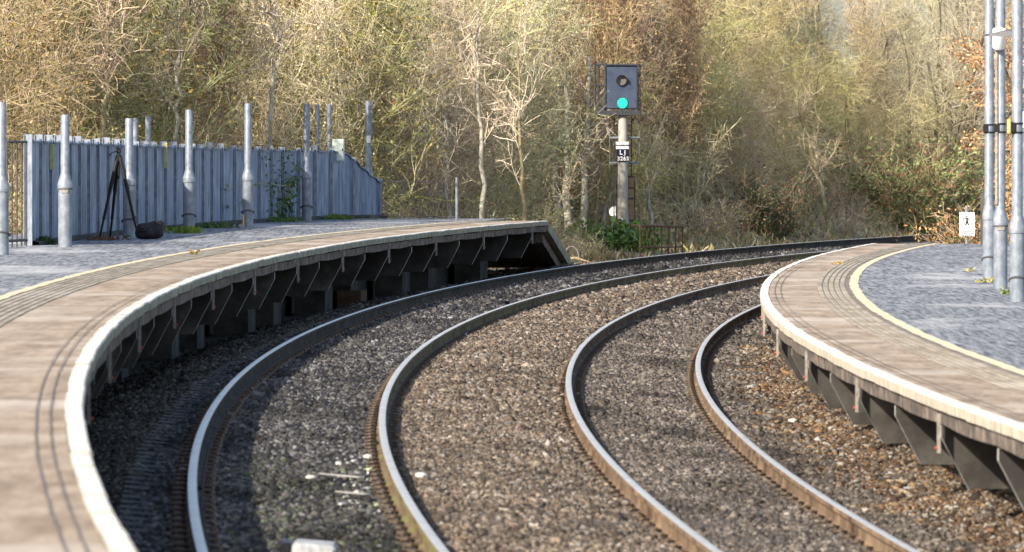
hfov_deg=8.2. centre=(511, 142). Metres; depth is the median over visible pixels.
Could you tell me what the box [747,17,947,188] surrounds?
mossy tree
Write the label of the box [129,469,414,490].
sleeper
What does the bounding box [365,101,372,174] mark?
galvanised post
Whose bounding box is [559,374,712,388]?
sleeper
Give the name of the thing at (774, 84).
thicket tree
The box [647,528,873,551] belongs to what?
sleeper
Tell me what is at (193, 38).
pale tree
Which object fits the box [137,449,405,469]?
sleeper
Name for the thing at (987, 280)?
weed clump
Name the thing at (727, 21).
mossy tree
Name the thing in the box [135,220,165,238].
camera bag
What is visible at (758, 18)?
bare tree
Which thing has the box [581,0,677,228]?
alder tree
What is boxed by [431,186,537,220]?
bramble bush
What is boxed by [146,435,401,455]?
sleeper
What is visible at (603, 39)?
alder tree
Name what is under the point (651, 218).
pale tree
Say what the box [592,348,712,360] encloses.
sleeper
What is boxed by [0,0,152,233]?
thicket tree
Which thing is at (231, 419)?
sleeper
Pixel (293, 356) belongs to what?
sleeper
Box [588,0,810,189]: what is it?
mossy tree
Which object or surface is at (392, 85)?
alder tree
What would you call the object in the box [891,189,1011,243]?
bronze shrub
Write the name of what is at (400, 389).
sleeper
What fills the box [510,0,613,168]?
thicket tree
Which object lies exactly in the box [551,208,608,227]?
bramble bush
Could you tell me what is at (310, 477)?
white stone
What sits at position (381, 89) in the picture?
thicket tree
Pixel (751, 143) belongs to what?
thicket tree
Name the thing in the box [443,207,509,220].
bramble bush
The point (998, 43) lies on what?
loudspeaker
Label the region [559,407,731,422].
sleeper
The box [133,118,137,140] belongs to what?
slim pole
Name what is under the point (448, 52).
thicket tree
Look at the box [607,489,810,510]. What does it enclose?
sleeper
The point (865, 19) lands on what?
thicket tree
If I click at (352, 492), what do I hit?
paint splash
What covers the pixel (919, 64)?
bare tree
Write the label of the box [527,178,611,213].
bramble bush
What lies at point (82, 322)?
station platform
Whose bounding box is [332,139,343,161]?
electrical cabinet
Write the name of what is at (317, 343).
sleeper
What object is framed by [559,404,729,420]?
sleeper
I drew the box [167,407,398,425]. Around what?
sleeper
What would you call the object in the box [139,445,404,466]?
sleeper
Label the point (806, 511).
sleeper
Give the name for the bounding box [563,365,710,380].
sleeper
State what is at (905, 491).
timber offcut
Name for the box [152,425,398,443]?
sleeper
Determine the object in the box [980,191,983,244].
timber post
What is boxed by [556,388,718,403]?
sleeper
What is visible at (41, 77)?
thicket tree
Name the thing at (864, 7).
bare tree
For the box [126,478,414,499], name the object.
sleeper
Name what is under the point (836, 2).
sky
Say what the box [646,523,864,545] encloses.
sleeper
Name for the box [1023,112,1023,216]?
sign post
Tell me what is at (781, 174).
bramble bush
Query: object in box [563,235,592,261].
bramble bush
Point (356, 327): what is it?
sleeper
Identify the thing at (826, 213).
pale tree
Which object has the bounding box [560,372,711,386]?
sleeper
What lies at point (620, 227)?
evergreen bush
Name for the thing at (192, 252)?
weed clump
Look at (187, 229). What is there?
weed clump
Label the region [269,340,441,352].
sleeper
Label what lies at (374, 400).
sleeper
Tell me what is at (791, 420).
white stone
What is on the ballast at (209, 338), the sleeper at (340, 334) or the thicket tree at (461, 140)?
the sleeper at (340, 334)
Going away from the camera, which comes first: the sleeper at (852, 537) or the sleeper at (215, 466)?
the sleeper at (852, 537)
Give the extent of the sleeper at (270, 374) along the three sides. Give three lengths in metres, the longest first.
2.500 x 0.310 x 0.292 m
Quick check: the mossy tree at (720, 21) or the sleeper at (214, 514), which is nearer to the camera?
the sleeper at (214, 514)
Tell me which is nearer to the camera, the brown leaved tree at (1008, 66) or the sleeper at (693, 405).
the sleeper at (693, 405)
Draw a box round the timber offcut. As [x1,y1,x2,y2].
[898,489,910,493]
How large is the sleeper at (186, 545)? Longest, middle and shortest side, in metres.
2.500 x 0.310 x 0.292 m
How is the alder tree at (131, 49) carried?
on the bank
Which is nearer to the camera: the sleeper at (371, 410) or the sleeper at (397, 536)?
the sleeper at (397, 536)
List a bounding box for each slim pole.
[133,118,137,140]
[145,116,150,145]
[315,104,320,238]
[327,104,331,237]
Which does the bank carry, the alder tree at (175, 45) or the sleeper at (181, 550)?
the alder tree at (175, 45)
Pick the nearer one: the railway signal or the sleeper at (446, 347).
the sleeper at (446, 347)
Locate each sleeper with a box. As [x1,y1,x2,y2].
[118,513,441,538]
[119,507,437,533]
[119,518,444,543]
[120,502,433,527]
[121,497,430,522]
[122,492,427,515]
[123,487,424,511]
[123,524,449,550]
[124,482,421,506]
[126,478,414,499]
[127,473,416,496]
[127,530,422,551]
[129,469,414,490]
[130,465,412,487]
[131,536,220,546]
[132,461,410,483]
[134,457,408,478]
[135,543,221,551]
[136,453,407,473]
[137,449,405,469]
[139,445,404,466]
[141,442,403,462]
[143,438,402,459]
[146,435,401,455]
[148,431,400,451]
[150,428,400,447]
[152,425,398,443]
[155,421,399,440]
[157,418,397,437]
[159,415,398,435]
[162,412,398,431]
[165,410,398,428]
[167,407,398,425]
[170,404,395,421]
[172,401,399,419]
[174,549,217,551]
[175,399,399,417]
[178,396,400,413]
[181,394,399,410]
[183,391,399,407]
[186,389,399,404]
[189,386,401,402]
[192,385,403,400]
[195,383,403,397]
[198,381,405,395]
[201,378,406,393]
[204,376,407,391]
[207,374,408,388]
[210,372,409,385]
[214,370,411,384]
[216,368,412,382]
[219,366,413,379]
[223,364,415,377]
[226,362,417,375]
[229,360,419,374]
[232,358,420,372]
[236,357,422,371]
[239,355,423,368]
[242,353,425,366]
[245,351,427,365]
[252,348,430,360]
[259,345,435,357]
[266,342,439,353]
[266,343,436,355]
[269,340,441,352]
[276,337,443,348]
[280,336,448,348]
[284,334,450,347]
[291,331,454,342]
[298,329,459,340]
[309,325,466,335]
[312,323,469,334]
[555,395,722,410]
[556,386,717,401]
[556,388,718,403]
[556,390,719,405]
[556,397,724,413]
[556,402,727,418]
[557,380,714,394]
[557,382,713,395]
[558,376,712,390]
[558,378,713,392]
[558,409,712,423]
[558,415,718,430]
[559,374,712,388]
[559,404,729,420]
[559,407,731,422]
[559,417,720,434]
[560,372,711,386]
[560,393,720,408]
[560,400,725,415]
[561,368,710,382]
[561,370,711,384]
[561,384,716,398]
[561,420,723,436]
[562,367,710,381]
[562,412,716,427]
[562,423,725,440]
[562,426,728,441]
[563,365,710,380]
[564,363,709,376]
[564,428,731,444]
[565,431,734,448]
[566,434,738,452]
[567,362,709,375]
[568,358,709,371]
[568,360,709,373]
[570,355,710,368]
[570,438,741,454]
[571,357,710,369]
[571,441,745,458]
[572,352,710,365]
[572,353,710,367]
[574,444,748,461]
[575,350,710,363]
[575,447,753,465]
[576,451,757,468]
[579,454,761,472]
[582,458,766,475]
[583,461,770,480]
[587,465,775,484]
[591,469,781,487]
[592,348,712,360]
[593,473,786,492]
[595,346,713,357]
[598,343,714,353]
[599,477,792,497]
[600,481,798,500]
[603,485,804,505]
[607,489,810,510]
[612,494,817,514]
[617,498,824,519]
[621,503,831,524]
[627,508,839,530]
[631,512,847,534]
[636,517,855,539]
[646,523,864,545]
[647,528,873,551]
[657,533,877,551]
[660,539,674,542]
[668,545,681,548]
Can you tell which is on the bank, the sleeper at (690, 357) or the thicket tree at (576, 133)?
the thicket tree at (576, 133)
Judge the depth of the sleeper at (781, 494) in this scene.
58.28 m
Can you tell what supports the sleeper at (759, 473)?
on the ballast at (209, 338)
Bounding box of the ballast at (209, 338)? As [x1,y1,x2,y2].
[91,236,1022,551]
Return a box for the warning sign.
[959,206,974,243]
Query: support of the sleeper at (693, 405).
on the ballast at (209, 338)
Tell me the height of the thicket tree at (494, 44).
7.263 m
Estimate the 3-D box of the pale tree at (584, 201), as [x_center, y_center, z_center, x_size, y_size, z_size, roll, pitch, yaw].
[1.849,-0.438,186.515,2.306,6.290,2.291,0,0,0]
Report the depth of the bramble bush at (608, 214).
194.62 m
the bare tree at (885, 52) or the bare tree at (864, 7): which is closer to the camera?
the bare tree at (885, 52)
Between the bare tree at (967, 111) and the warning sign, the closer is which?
the warning sign
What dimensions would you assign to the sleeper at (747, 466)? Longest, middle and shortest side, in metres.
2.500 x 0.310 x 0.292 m
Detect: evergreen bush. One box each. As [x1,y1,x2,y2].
[564,215,635,249]
[598,219,671,254]
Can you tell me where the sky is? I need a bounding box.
[725,0,1023,85]
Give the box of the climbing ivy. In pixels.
[261,147,302,218]
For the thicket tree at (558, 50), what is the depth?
195.08 m
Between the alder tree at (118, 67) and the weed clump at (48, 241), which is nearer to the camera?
the weed clump at (48, 241)
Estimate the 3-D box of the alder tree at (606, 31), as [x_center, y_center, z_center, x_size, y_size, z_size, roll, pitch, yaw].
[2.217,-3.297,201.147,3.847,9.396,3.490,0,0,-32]
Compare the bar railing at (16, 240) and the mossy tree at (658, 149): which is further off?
the mossy tree at (658, 149)
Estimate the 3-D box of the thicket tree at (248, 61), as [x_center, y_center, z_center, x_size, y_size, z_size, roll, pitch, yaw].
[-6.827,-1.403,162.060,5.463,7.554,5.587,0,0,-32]
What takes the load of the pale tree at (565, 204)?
on the bank
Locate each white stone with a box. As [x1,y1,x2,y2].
[306,475,315,478]
[363,454,371,458]
[415,472,427,477]
[788,418,796,422]
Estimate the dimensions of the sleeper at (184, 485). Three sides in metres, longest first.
2.500 x 0.310 x 0.292 m
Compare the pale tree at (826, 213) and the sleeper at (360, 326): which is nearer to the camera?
the sleeper at (360, 326)
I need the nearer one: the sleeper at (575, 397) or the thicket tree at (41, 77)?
the sleeper at (575, 397)
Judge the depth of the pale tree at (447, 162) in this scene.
159.80 m
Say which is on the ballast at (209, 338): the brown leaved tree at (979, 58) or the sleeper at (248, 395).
the sleeper at (248, 395)
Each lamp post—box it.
[980,0,1023,301]
[981,0,994,277]
[993,0,1007,288]
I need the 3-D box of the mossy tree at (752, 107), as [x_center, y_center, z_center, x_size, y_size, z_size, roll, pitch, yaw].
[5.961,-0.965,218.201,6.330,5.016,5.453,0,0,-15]
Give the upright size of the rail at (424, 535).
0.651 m
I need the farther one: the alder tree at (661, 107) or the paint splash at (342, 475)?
the alder tree at (661, 107)
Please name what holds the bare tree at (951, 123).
on the bank
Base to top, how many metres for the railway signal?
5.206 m
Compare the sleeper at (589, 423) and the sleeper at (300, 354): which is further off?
the sleeper at (300, 354)
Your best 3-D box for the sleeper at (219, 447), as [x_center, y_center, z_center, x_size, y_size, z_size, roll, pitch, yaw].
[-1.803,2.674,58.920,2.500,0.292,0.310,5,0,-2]
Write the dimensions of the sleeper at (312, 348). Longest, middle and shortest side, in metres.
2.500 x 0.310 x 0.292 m
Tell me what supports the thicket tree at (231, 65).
on the bank
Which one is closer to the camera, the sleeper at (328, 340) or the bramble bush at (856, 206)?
the sleeper at (328, 340)
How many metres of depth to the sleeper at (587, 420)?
70.78 m
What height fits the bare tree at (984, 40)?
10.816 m
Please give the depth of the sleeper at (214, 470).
54.69 m
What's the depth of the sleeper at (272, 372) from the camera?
77.81 m
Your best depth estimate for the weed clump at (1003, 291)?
92.14 m
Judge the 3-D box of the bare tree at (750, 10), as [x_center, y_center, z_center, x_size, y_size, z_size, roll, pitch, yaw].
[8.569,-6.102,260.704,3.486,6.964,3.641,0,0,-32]
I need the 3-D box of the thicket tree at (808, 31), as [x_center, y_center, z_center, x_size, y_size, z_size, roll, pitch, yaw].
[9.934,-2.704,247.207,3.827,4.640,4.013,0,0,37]
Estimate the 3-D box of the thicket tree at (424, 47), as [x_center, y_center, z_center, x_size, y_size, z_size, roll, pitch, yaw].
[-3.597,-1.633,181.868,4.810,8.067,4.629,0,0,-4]
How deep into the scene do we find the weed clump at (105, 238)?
110.48 m
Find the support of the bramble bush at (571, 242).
on the bank
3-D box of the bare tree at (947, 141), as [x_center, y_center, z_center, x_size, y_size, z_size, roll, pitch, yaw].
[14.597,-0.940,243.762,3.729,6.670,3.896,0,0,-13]
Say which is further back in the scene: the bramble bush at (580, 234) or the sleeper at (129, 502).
the bramble bush at (580, 234)
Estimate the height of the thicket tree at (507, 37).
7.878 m
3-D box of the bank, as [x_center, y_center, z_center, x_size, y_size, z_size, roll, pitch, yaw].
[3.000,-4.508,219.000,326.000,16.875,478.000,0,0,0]
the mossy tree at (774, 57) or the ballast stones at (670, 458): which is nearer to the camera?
the ballast stones at (670, 458)
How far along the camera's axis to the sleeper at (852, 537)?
52.03 m
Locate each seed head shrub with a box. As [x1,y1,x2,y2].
[709,154,829,239]
[823,122,994,234]
[853,127,1009,231]
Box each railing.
[6,141,27,246]
[382,177,457,219]
[632,224,682,256]
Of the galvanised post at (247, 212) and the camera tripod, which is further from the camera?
the galvanised post at (247, 212)
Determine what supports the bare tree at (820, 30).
on the bank
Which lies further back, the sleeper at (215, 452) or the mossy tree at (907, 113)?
the mossy tree at (907, 113)
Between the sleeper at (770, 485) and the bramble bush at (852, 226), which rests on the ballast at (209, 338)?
the sleeper at (770, 485)
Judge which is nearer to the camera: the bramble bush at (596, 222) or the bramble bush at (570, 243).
the bramble bush at (570, 243)
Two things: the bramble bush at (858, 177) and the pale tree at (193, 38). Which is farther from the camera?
the bramble bush at (858, 177)
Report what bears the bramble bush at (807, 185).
on the bank
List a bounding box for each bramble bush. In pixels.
[362,189,454,233]
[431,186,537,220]
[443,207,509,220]
[460,204,538,220]
[490,190,594,231]
[504,200,563,227]
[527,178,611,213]
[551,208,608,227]
[556,217,602,246]
[557,229,586,247]
[558,220,598,247]
[558,227,604,260]
[558,229,590,255]
[559,230,584,253]
[563,233,610,256]
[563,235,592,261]
[570,164,650,199]
[570,183,654,224]
[614,196,673,223]
[635,191,672,216]
[665,192,746,236]
[670,183,762,230]
[690,184,775,231]
[706,188,745,207]
[712,154,778,184]
[724,156,795,190]
[769,161,843,203]
[776,155,829,186]
[798,196,888,238]
[806,172,854,206]
[808,187,881,220]
[811,164,839,182]
[842,166,877,189]
[865,208,897,228]
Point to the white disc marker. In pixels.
(612, 211)
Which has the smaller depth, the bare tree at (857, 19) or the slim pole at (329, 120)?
the slim pole at (329, 120)
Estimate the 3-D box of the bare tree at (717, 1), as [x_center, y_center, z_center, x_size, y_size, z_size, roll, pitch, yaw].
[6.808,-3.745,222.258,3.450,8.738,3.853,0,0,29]
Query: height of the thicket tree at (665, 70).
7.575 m
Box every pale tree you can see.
[69,0,162,142]
[129,0,222,141]
[217,0,337,144]
[301,0,407,164]
[384,42,480,217]
[439,0,526,218]
[468,0,556,220]
[533,2,570,235]
[536,11,602,234]
[547,8,617,227]
[587,135,641,226]
[615,104,690,224]
[658,115,756,213]
[777,66,848,233]
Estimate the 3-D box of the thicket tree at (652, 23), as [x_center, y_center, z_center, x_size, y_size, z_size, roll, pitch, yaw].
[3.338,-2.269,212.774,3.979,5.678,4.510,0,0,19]
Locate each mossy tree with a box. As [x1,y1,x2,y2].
[510,0,705,236]
[530,38,726,208]
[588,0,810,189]
[629,0,803,199]
[662,0,772,102]
[663,44,810,180]
[672,0,759,57]
[672,0,819,134]
[694,3,826,140]
[700,0,835,164]
[715,47,868,193]
[728,34,880,177]
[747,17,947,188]
[753,53,887,173]
[776,3,943,198]
[795,60,976,187]
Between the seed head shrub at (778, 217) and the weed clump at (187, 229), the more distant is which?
the seed head shrub at (778, 217)
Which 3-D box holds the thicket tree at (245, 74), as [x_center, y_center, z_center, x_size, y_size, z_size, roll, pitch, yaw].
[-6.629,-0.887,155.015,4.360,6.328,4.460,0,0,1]
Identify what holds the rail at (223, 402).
on the sleeper at (186, 539)
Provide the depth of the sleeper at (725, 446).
67.31 m
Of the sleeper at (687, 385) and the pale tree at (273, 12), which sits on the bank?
the pale tree at (273, 12)
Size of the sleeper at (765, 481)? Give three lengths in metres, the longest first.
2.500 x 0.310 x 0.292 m
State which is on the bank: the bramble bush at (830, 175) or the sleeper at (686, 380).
the bramble bush at (830, 175)
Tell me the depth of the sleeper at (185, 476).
53.30 m
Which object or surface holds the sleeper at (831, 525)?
on the ballast at (209, 338)
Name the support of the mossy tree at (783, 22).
on the bank
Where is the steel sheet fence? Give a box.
[24,134,386,245]
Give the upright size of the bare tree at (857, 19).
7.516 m
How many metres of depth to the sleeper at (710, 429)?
71.49 m
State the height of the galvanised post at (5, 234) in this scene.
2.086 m
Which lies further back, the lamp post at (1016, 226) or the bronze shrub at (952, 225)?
the bronze shrub at (952, 225)
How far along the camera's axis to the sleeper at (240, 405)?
67.98 m
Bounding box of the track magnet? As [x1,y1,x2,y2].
[279,538,337,551]
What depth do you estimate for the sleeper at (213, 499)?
50.50 m
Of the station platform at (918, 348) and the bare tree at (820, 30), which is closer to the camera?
the station platform at (918, 348)
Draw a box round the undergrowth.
[9,1,1007,268]
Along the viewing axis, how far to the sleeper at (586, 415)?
72.18 m
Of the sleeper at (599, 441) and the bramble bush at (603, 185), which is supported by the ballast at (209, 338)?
the sleeper at (599, 441)
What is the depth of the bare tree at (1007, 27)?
266.53 m
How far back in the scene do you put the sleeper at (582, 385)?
81.22 m
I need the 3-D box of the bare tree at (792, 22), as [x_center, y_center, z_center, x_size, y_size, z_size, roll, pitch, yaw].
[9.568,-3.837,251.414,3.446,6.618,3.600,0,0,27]
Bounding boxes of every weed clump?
[36,235,57,244]
[80,233,129,240]
[165,224,205,233]
[189,248,199,253]
[196,221,239,227]
[264,215,307,221]
[322,214,354,219]
[975,276,992,282]
[1000,287,1009,293]
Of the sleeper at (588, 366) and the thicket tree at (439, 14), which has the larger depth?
the thicket tree at (439, 14)
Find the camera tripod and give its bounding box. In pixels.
[99,147,136,237]
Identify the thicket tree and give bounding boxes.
[0,0,105,221]
[0,0,112,234]
[0,0,127,233]
[0,0,137,231]
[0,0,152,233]
[0,0,242,208]
[58,0,290,203]
[59,0,242,146]
[79,1,265,144]
[116,0,303,148]
[139,0,313,149]
[165,0,305,146]
[198,0,410,214]
[211,0,483,217]
[217,0,395,169]
[231,0,417,162]
[231,0,439,172]
[243,0,433,217]
[294,0,500,233]
[350,17,514,217]
[373,0,452,204]
[374,0,514,216]
[381,1,531,218]
[390,0,614,229]
[396,0,571,217]
[407,0,604,227]
[409,0,580,197]
[410,0,588,220]
[437,0,570,177]
[440,16,582,215]
[440,17,610,220]
[462,0,636,214]
[472,0,630,195]
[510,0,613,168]
[538,0,713,172]
[592,0,672,125]
[626,0,736,129]
[628,0,703,103]
[680,60,784,213]
[702,16,817,193]
[728,0,800,48]
[766,3,847,103]
[814,0,937,146]
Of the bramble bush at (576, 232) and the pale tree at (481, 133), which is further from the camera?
the bramble bush at (576, 232)
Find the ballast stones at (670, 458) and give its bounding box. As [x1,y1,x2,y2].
[84,242,1023,551]
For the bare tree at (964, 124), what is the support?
on the bank
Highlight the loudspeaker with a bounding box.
[992,27,1005,49]
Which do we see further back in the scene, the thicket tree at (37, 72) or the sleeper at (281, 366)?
the thicket tree at (37, 72)
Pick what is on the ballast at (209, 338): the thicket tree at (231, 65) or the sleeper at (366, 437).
the sleeper at (366, 437)
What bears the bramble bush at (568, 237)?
on the bank
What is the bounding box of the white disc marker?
[609,206,615,217]
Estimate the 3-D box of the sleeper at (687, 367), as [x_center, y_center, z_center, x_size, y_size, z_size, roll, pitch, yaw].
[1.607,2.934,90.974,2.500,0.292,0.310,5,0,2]
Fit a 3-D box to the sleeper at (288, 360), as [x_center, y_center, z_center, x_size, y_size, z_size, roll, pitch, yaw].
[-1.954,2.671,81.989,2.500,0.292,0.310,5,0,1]
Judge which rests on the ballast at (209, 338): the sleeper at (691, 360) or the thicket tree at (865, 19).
the sleeper at (691, 360)
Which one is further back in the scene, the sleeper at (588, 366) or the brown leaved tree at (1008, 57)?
the brown leaved tree at (1008, 57)
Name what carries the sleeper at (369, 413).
on the ballast at (209, 338)
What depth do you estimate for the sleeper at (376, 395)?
73.59 m
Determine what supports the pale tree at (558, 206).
on the bank
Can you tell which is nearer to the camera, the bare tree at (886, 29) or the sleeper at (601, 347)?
the sleeper at (601, 347)
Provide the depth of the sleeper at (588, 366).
88.17 m
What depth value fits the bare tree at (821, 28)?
266.29 m
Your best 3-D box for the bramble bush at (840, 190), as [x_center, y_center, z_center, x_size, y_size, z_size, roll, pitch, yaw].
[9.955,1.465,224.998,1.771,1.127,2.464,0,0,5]
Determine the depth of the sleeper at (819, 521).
54.11 m
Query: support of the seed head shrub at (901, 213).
on the bank
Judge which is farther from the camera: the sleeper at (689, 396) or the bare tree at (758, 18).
the bare tree at (758, 18)
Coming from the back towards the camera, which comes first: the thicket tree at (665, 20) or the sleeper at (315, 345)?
the thicket tree at (665, 20)
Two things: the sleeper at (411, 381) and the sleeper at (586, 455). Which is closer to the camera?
the sleeper at (586, 455)
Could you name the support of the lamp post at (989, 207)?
on the station platform at (918, 348)
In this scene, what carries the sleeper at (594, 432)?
on the ballast at (209, 338)
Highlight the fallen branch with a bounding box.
[570,257,588,261]
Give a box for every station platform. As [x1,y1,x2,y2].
[0,218,570,551]
[760,243,1023,509]
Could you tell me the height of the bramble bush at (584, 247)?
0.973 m
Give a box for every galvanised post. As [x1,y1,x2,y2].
[0,102,10,254]
[57,115,72,246]
[121,118,136,237]
[181,110,195,226]
[241,103,254,226]
[300,103,312,220]
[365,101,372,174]
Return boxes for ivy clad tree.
[155,11,254,149]
[973,73,1023,191]
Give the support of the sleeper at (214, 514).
on the ballast at (209, 338)
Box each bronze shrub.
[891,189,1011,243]
[906,128,1011,231]
[928,201,1011,243]
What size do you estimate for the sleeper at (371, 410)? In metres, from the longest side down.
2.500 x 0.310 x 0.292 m
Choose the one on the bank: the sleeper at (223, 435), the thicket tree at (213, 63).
the thicket tree at (213, 63)
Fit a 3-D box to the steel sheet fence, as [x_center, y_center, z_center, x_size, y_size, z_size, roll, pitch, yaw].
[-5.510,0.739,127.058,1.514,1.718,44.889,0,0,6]
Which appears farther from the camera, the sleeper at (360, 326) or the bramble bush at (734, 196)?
the bramble bush at (734, 196)
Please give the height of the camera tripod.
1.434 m
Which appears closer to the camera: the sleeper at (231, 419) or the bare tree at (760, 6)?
the sleeper at (231, 419)
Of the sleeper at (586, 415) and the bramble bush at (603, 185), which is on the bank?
the bramble bush at (603, 185)
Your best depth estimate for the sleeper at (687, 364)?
92.35 m
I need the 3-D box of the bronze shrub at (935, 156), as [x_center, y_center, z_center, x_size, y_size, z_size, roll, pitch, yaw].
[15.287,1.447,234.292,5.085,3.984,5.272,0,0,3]
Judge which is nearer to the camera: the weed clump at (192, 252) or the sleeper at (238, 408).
the sleeper at (238, 408)
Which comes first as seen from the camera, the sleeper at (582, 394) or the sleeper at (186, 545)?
the sleeper at (186, 545)
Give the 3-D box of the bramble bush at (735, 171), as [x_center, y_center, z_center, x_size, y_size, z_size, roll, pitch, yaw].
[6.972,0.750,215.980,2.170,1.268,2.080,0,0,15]
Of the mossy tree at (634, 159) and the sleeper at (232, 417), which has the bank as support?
the mossy tree at (634, 159)
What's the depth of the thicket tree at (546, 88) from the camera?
178.09 m
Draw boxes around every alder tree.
[1,0,102,233]
[70,1,146,142]
[78,0,221,144]
[84,0,153,126]
[122,0,288,147]
[256,0,415,168]
[279,0,433,214]
[535,0,661,225]
[559,0,666,189]
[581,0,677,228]
[623,0,678,192]
[636,0,727,215]
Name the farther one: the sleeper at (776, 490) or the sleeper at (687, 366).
the sleeper at (687, 366)
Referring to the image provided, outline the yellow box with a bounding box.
[1007,119,1010,133]
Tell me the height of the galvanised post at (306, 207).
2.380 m
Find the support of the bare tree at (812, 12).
on the bank
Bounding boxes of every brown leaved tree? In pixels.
[941,11,1023,227]
[951,9,1023,241]
[951,15,1023,218]
[979,1,1023,231]
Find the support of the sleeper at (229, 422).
on the ballast at (209, 338)
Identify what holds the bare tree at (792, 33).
on the bank
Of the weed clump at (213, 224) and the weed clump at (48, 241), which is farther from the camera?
the weed clump at (213, 224)
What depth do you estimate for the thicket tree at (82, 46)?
124.45 m
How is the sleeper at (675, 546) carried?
on the ballast at (209, 338)
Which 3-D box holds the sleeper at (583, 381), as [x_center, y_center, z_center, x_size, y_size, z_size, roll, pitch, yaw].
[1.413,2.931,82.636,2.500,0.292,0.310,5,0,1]
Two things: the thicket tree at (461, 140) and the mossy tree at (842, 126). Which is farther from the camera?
the mossy tree at (842, 126)
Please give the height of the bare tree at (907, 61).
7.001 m
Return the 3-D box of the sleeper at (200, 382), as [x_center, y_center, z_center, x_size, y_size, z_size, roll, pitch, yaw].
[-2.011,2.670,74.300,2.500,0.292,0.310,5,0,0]
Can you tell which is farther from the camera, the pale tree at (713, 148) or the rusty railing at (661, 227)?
the pale tree at (713, 148)
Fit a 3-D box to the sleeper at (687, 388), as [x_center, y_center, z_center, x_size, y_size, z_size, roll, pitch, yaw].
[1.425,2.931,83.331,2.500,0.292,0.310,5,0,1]
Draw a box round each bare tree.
[673,0,790,153]
[727,0,772,36]
[729,0,804,37]
[731,0,776,67]
[747,0,829,93]
[758,0,824,147]
[762,0,843,86]
[785,1,835,67]
[787,0,848,109]
[787,0,851,88]
[821,0,892,82]
[828,0,897,85]
[832,0,926,153]
[833,0,905,82]
[846,0,926,102]
[856,0,946,186]
[856,3,925,154]
[875,0,952,135]
[876,0,980,151]
[877,0,935,92]
[877,0,965,153]
[887,16,994,182]
[898,0,978,132]
[903,0,1011,162]
[906,0,1009,153]
[911,0,983,121]
[913,0,983,134]
[932,0,1011,147]
[942,0,1023,164]
[949,0,1023,114]
[974,0,1023,82]
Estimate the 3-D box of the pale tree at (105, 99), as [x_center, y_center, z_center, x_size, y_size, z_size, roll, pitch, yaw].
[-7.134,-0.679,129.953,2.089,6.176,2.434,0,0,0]
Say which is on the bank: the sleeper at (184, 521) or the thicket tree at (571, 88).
the thicket tree at (571, 88)
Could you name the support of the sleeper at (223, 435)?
on the ballast at (209, 338)
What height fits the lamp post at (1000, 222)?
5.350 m
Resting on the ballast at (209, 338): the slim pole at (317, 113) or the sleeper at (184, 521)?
the sleeper at (184, 521)
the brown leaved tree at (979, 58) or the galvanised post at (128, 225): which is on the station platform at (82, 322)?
the galvanised post at (128, 225)
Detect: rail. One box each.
[185,230,1008,551]
[376,239,979,551]
[564,274,770,551]
[694,304,919,551]
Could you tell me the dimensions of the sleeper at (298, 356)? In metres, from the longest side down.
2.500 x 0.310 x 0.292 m
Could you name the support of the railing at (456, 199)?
on the station platform at (82, 322)
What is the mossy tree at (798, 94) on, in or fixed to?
on the bank
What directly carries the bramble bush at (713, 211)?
on the bank
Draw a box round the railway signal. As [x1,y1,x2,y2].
[594,64,640,227]
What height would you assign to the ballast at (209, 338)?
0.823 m
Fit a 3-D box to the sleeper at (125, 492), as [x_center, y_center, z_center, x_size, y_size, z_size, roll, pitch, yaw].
[-1.537,2.678,51.231,2.500,0.292,0.310,5,0,-2]
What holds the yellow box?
attached to the lamp post at (1016, 226)
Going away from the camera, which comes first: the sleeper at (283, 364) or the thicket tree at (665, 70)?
the sleeper at (283, 364)
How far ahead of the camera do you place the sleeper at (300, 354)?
84.79 m
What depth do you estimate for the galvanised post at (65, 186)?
103.02 m
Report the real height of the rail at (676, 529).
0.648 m
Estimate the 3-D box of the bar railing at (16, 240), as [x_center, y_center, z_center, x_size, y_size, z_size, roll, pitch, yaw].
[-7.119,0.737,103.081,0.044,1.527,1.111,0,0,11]
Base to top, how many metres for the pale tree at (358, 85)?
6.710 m
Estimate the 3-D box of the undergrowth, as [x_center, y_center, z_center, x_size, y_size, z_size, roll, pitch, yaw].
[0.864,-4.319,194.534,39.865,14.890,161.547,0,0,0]
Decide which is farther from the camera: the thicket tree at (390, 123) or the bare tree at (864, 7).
the bare tree at (864, 7)
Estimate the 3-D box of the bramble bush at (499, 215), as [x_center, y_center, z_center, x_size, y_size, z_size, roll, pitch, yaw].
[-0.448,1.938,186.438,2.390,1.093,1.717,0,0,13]
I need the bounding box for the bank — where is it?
[13,19,1011,268]
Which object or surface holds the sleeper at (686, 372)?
on the ballast at (209, 338)
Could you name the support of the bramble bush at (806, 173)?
on the bank
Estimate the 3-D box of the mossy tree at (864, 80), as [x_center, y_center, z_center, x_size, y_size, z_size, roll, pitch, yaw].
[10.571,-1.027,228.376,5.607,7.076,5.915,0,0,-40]
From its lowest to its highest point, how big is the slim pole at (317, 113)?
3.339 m
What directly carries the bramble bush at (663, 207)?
on the bank
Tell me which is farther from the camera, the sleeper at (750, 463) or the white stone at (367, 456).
the sleeper at (750, 463)
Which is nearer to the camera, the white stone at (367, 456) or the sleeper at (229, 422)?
the white stone at (367, 456)
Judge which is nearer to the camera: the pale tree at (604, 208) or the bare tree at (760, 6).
the pale tree at (604, 208)
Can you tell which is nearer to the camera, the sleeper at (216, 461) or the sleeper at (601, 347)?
the sleeper at (216, 461)
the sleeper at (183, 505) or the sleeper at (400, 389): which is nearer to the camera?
the sleeper at (183, 505)
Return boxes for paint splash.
[318,473,364,477]
[335,491,368,494]
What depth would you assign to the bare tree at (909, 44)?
263.30 m
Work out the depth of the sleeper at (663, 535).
49.90 m
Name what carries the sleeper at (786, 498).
on the ballast at (209, 338)
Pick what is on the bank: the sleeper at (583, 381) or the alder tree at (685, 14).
the alder tree at (685, 14)

